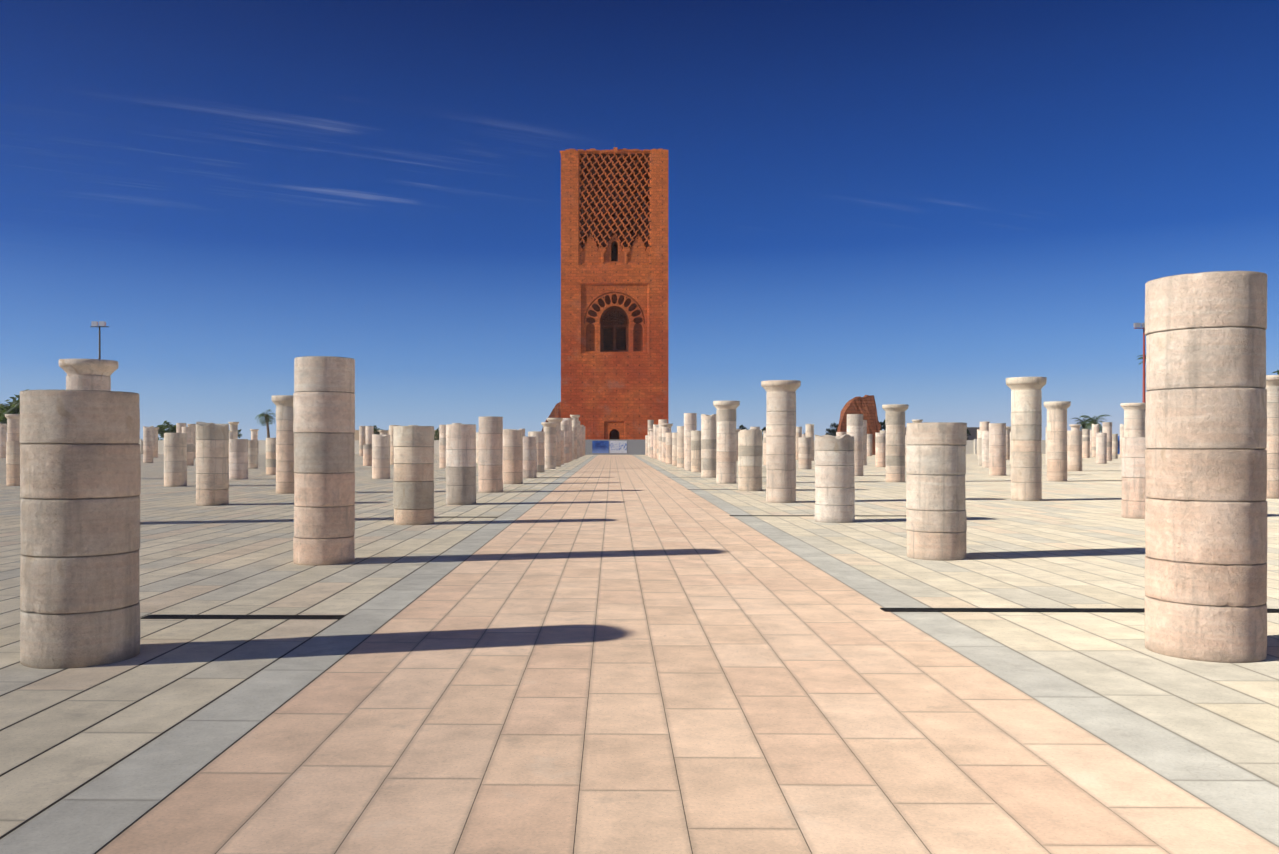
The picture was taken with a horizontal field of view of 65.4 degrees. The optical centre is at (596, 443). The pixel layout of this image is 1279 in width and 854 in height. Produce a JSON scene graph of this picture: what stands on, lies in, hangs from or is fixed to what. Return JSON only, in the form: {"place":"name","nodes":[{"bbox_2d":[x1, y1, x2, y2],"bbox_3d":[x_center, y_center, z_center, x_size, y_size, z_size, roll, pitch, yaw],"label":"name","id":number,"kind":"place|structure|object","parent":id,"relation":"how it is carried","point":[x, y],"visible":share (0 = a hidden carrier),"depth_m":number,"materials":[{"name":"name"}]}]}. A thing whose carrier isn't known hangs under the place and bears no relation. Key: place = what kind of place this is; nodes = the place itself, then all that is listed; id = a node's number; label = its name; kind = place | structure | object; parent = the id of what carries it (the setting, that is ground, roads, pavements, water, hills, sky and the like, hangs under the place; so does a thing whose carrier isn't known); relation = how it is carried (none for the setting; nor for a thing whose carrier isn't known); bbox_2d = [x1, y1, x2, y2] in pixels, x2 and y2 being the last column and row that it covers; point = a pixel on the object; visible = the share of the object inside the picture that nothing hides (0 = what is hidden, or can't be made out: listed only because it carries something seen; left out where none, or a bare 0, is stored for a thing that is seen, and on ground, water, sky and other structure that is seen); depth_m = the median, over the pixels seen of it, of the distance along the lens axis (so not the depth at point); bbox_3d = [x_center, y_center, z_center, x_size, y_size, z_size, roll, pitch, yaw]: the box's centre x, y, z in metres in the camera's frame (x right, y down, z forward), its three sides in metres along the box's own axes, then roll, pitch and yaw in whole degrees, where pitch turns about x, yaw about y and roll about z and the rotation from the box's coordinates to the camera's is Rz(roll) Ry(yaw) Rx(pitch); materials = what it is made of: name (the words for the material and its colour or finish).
{"place":"outdoors","nodes":[
{"label":"outdoors","id":0,"kind":"place"},
{"bbox_2d":[542,402,560,430],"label":"ruined wall","id":1,"kind":"structure","parent":0,"point":[556,412],"depth_m":148.69,"materials":[{"name":"orange brick"}]},
{"bbox_2d":[0,454,1278,853],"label":"plaza paving","id":2,"kind":"structure","parent":0,"point":[250,750],"depth_m":6.59,"materials":[{"name":"beige stone"}]},
{"bbox_2d":[0,389,27,423],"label":"tree","id":3,"kind":"object","parent":2,"relation":"on","point":[8,408],"visible":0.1,"depth_m":154.18,"materials":[{"name":"green plant"}]},
{"bbox_2d":[90,321,108,358],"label":"floodlight mast","id":4,"kind":"object","parent":2,"relation":"on","point":[95,323],"visible":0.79,"depth_m":90.59,"materials":[{"name":"grey metal"}]},
{"bbox_2d":[157,421,175,439],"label":"tree","id":5,"kind":"object","parent":2,"relation":"on","point":[161,432],"visible":0.52,"depth_m":157.35,"materials":[{"name":"green plant"}]},
{"bbox_2d":[255,409,275,437],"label":"palm","id":6,"kind":"object","parent":2,"relation":"on","point":[266,419],"visible":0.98,"depth_m":157.03,"materials":[{"name":"green plant"}]},
{"bbox_2d":[138,439,1045,453],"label":"perimeter wall","id":7,"kind":"structure","parent":2,"relation":"on","point":[972,445],"depth_m":152.06,"materials":[{"name":"beige stone"}]},
{"bbox_2d":[560,147,662,155],"bbox_3d":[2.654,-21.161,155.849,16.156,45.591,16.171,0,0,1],"label":"parapet","id":8,"kind":"structure","parent":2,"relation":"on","point":[615,150],"depth_m":148.10,"materials":[{"name":"stone"}]},
{"bbox_2d":[561,149,667,439],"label":"tower","id":9,"kind":"structure","parent":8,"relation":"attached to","point":[583,235],"depth_m":148.03,"materials":[{"name":"brick"}]},
{"bbox_2d":[585,439,644,454],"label":"hoarding","id":10,"kind":"object","parent":2,"relation":"on","point":[638,448],"visible":0.1,"depth_m":140.87,"materials":[{"name":"grey metal"}]},
{"bbox_2d":[592,441,626,452],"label":"hoarding banners","id":11,"kind":"object","parent":10,"relation":"attached to","point":[620,445],"visible":0.89,"depth_m":140.88,"materials":[{"name":"blue fabric"}]},
{"bbox_2d":[0,271,1278,668],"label":"columns","id":12,"kind":"structure","parent":2,"relation":"on","point":[88,497],"depth_m":7.83,"materials":[{"name":"stone"}]},
{"bbox_2d":[141,477,1278,618],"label":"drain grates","id":13,"kind":"object","parent":2,"relation":"on","point":[883,609],"visible":0.6,"depth_m":9.65,"materials":[{"name":"metal"}]},
{"bbox_2d":[837,395,880,454],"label":"ruined wall","id":14,"kind":"structure","parent":2,"relation":"on","point":[870,415],"depth_m":139.39,"materials":[{"name":"orange brick"}]},
{"bbox_2d":[880,420,885,429],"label":"tree","id":15,"kind":"object","parent":2,"relation":"on","point":[882,424],"visible":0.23,"depth_m":158.17,"materials":[{"name":"green plant"}]},
{"bbox_2d":[1079,415,1111,432],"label":"palm","id":16,"kind":"object","parent":2,"relation":"on","point":[1092,421],"visible":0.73,"depth_m":156.53,"materials":[{"name":"green plant"}]},
{"bbox_2d":[1133,323,1145,413],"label":"floodlight mast","id":17,"kind":"object","parent":2,"relation":"on","point":[1143,328],"visible":0.44,"depth_m":89.13,"materials":[{"name":"grey metal"}]},
{"bbox_2d":[1118,436,1119,453],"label":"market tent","id":18,"kind":"object","parent":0,"point":[1118,444],"depth_m":147.33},
{"label":"ground","id":19,"kind":"structure","parent":0,"visible":0},
{"bbox_2d":[374,425,379,434],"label":"tree","id":20,"kind":"object","parent":19,"relation":"on","point":[376,430],"visible":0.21,"depth_m":170.40,"materials":[{"name":"green plant"}]},
{"bbox_2d":[434,428,438,439],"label":"tree","id":21,"kind":"object","parent":19,"relation":"on","point":[437,435],"visible":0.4,"depth_m":171.93,"materials":[{"name":"green plant"}]},
{"bbox_2d":[354,427,1010,439],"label":"buildings","id":22,"kind":"structure","parent":19,"relation":"on","point":[973,433],"depth_m":171.97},
{"bbox_2d":[825,423,837,435],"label":"tree","id":23,"kind":"object","parent":19,"relation":"on","point":[834,431],"visible":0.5,"depth_m":165.12,"materials":[{"name":"green plant"}]},
{"bbox_2d":[1071,418,1092,429],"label":"palm","id":24,"kind":"object","parent":19,"relation":"on","point":[1083,425],"visible":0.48,"depth_m":170.79,"materials":[{"name":"green plant"}]}
]}

